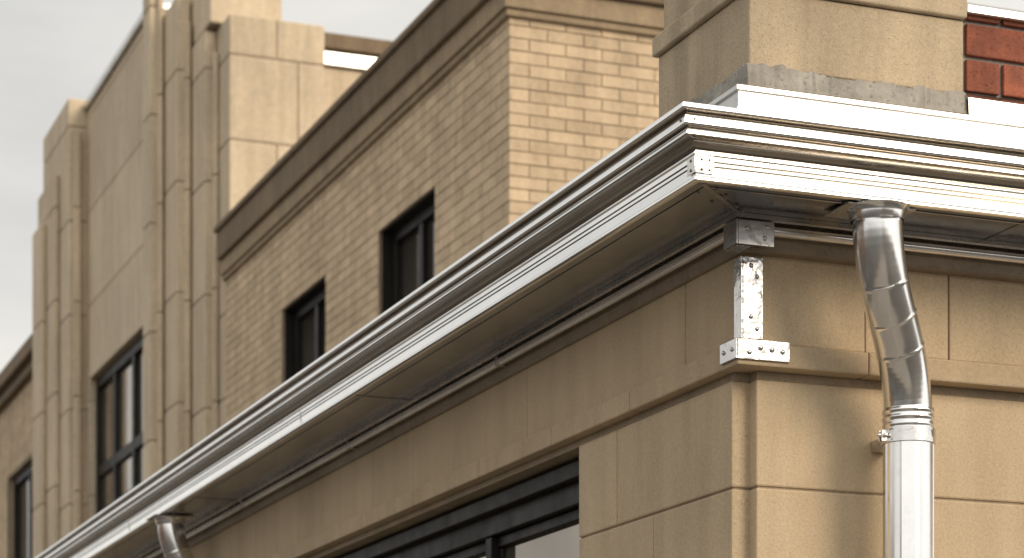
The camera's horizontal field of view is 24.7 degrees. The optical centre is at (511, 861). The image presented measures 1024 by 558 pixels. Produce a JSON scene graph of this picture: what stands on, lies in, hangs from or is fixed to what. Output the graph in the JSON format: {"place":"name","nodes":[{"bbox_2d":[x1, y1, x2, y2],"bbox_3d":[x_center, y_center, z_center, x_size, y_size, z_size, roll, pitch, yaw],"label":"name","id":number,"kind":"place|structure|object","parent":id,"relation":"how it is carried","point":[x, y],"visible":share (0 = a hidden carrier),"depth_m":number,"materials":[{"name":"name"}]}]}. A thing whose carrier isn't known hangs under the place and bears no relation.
{"place":"outdoors","nodes":[
{"label":"outdoors","id":0,"kind":"place"},
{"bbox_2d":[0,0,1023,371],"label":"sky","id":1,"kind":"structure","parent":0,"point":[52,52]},
{"label":"ground","id":2,"kind":"structure","parent":0,"visible":0},
{"bbox_2d":[0,408,31,557],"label":"brick wall","id":3,"kind":"structure","parent":2,"relation":"on","point":[19,469],"depth_m":35.18,"materials":[{"name":"beige brick"}]},
{"bbox_2d":[0,334,31,412],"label":"cornice","id":4,"kind":"structure","parent":3,"relation":"on","point":[15,374],"depth_m":33.58,"materials":[{"name":"beige stone"}]},
{"bbox_2d":[0,378,32,557],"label":"brick courses","id":5,"kind":"object","parent":3,"relation":"attached to","point":[16,421],"visible":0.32,"depth_m":34.82,"materials":[{"name":"beige brick"}]},
{"bbox_2d":[14,463,32,557],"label":"window frames","id":6,"kind":"structure","parent":3,"relation":"attached to","point":[23,475],"depth_m":34.82,"materials":[{"name":"black metal"}]},
{"bbox_2d":[19,477,28,557],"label":"window glass","id":7,"kind":"object","parent":6,"relation":"in","point":[24,519],"visible":0.12,"depth_m":34.62,"materials":[{"name":"grey glass"}]},
{"bbox_2d":[32,0,392,557],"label":"art deco tower","id":8,"kind":"structure","parent":2,"relation":"on","point":[176,136],"depth_m":25.00,"materials":[{"name":"stone"}]},
{"bbox_2d":[96,335,143,513],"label":"window frames","id":9,"kind":"structure","parent":8,"relation":"in","point":[131,354],"depth_m":27.43,"materials":[{"name":"black metal"}]},
{"bbox_2d":[102,350,143,508],"bbox_3d":[-4.439,-4.980,27.032,0.010,1.720,3.120,0,0,-21],"label":"window glass","id":10,"kind":"structure","parent":8,"relation":"in","point":[125,375],"depth_m":27.27,"materials":[{"name":"grey glass"}]},
{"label":"sidewalk","id":11,"kind":"structure","parent":0,"visible":0},
{"bbox_2d":[146,514,194,557],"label":"downspout","id":12,"kind":"object","parent":11,"relation":"on","point":[172,538],"visible":1,"depth_m":10.98,"materials":[{"name":"metal"}]},
{"bbox_2d":[581,380,1023,538],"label":"wall mortar","id":13,"kind":"object","parent":11,"relation":"on","point":[768,487],"depth_m":6.22,"materials":[{"name":"beige concrete"}]},
{"bbox_2d":[341,460,578,557],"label":"window frame","id":14,"kind":"object","parent":13,"relation":"attached to","point":[494,525],"visible":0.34,"depth_m":7.87,"materials":[{"name":"black metal"}]},
{"bbox_2d":[477,522,580,557],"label":"window glass","id":15,"kind":"object","parent":14,"relation":"in","point":[563,542],"depth_m":7.54,"materials":[{"name":"grey glass"}]},
{"bbox_2d":[306,371,1023,557],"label":"lintel strip","id":16,"kind":"object","parent":13,"relation":"on","point":[541,465],"visible":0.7,"depth_m":7.33,"materials":[{"name":"beige stone"}]},
{"bbox_2d":[266,346,1023,557],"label":"belt course","id":17,"kind":"object","parent":16,"relation":"on","point":[696,374],"visible":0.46,"depth_m":6.48,"materials":[{"name":"stone"}]},
{"bbox_2d":[190,254,1023,557],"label":"frieze","id":18,"kind":"object","parent":17,"relation":"on","point":[820,304],"visible":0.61,"depth_m":6.57,"materials":[{"name":"stone"}]},
{"bbox_2d":[144,226,1023,557],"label":"molding","id":19,"kind":"structure","parent":18,"relation":"on","point":[692,256],"depth_m":6.72,"materials":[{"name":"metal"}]},
{"bbox_2d":[154,237,1023,557],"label":"bed board","id":20,"kind":"object","parent":18,"relation":"on","point":[716,257],"visible":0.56,"depth_m":6.64,"materials":[{"name":"beige wood"}]},
{"bbox_2d":[35,83,1023,557],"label":"rain gutter","id":21,"kind":"object","parent":20,"relation":"on","point":[683,177],"visible":0.99,"depth_m":6.16,"materials":[{"name":"metal"}]},
{"bbox_2d":[652,0,966,117],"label":"chimney","id":22,"kind":"object","parent":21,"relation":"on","point":[904,52],"visible":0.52,"depth_m":6.22,"materials":[{"name":"stone"}]},
{"bbox_2d":[966,93,1023,121],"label":"base flashing","id":23,"kind":"object","parent":21,"relation":"on","point":[995,107],"visible":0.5,"depth_m":6.32,"materials":[{"name":"white metal"}]},
{"bbox_2d":[720,219,789,364],"bbox_3d":[0.619,-1.440,5.952,0.180,0.335,0.154,0,0,-21],"label":"corner bracket","id":24,"kind":"object","parent":17,"relation":"on","point":[748,297],"visible":1,"depth_m":5.95,"materials":[{"name":"metal"}]},
{"bbox_2d":[579,380,1023,557],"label":"wall blocks","id":25,"kind":"structure","parent":13,"relation":"on","point":[763,433],"depth_m":6.18,"materials":[{"name":"beige stone"}]},
{"bbox_2d":[824,199,935,557],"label":"downspout","id":26,"kind":"object","parent":13,"relation":"attached to","point":[904,443],"visible":1,"depth_m":5.91,"materials":[{"name":"metal"}]},
{"bbox_3d":[0.910,-1.750,14.530,7.300,0.030,16.300,0,0,-21],"label":"roof deck","id":27,"kind":"object","parent":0,"visible":0},
{"bbox_2d":[226,21,658,414],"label":"brick wall","id":28,"kind":"structure","parent":27,"relation":"on","point":[283,319],"depth_m":16.26,"materials":[{"name":"beige brick"}]},
{"bbox_2d":[285,189,435,380],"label":"window frames","id":29,"kind":"structure","parent":28,"relation":"attached to","point":[420,215],"depth_m":18.72,"materials":[{"name":"black metal"}]},
{"bbox_2d":[302,217,435,368],"bbox_3d":[-1.178,-4.270,19.469,0.010,1.500,4.180,0,0,-21],"label":"window glass","id":30,"kind":"object","parent":29,"relation":"in","point":[410,264],"visible":0.14,"depth_m":18.55,"materials":[{"name":"black glass"}]},
{"bbox_2d":[220,0,663,281],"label":"cornice fascia","id":31,"kind":"structure","parent":28,"relation":"on","point":[476,30],"depth_m":17.24,"materials":[{"name":"beige stone"}]},
{"bbox_2d":[225,17,658,422],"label":"brick courses","id":32,"kind":"object","parent":28,"relation":"on","point":[418,165],"visible":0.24,"depth_m":17.03,"materials":[{"name":"beige brick"}]},
{"bbox_2d":[214,0,1020,260],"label":"cornice cap","id":33,"kind":"object","parent":28,"relation":"on","point":[421,39],"visible":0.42,"depth_m":19.07,"materials":[{"name":"beige stone"}]},
{"bbox_2d":[962,20,1023,113],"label":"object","id":34,"kind":"object","parent":27,"relation":"on","point":[1000,63],"visible":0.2,"depth_m":6.37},
{"bbox_2d":[964,15,1023,99],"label":"bricks","id":35,"kind":"object","parent":34,"relation":"attached to","point":[992,43],"visible":1,"depth_m":6.36,"materials":[{"name":"red brick"}]},
{"bbox_2d":[967,4,1023,23],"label":"coping","id":36,"kind":"object","parent":34,"relation":"on","point":[1001,15],"visible":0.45,"depth_m":6.34,"materials":[{"name":"white metal"}]}
]}

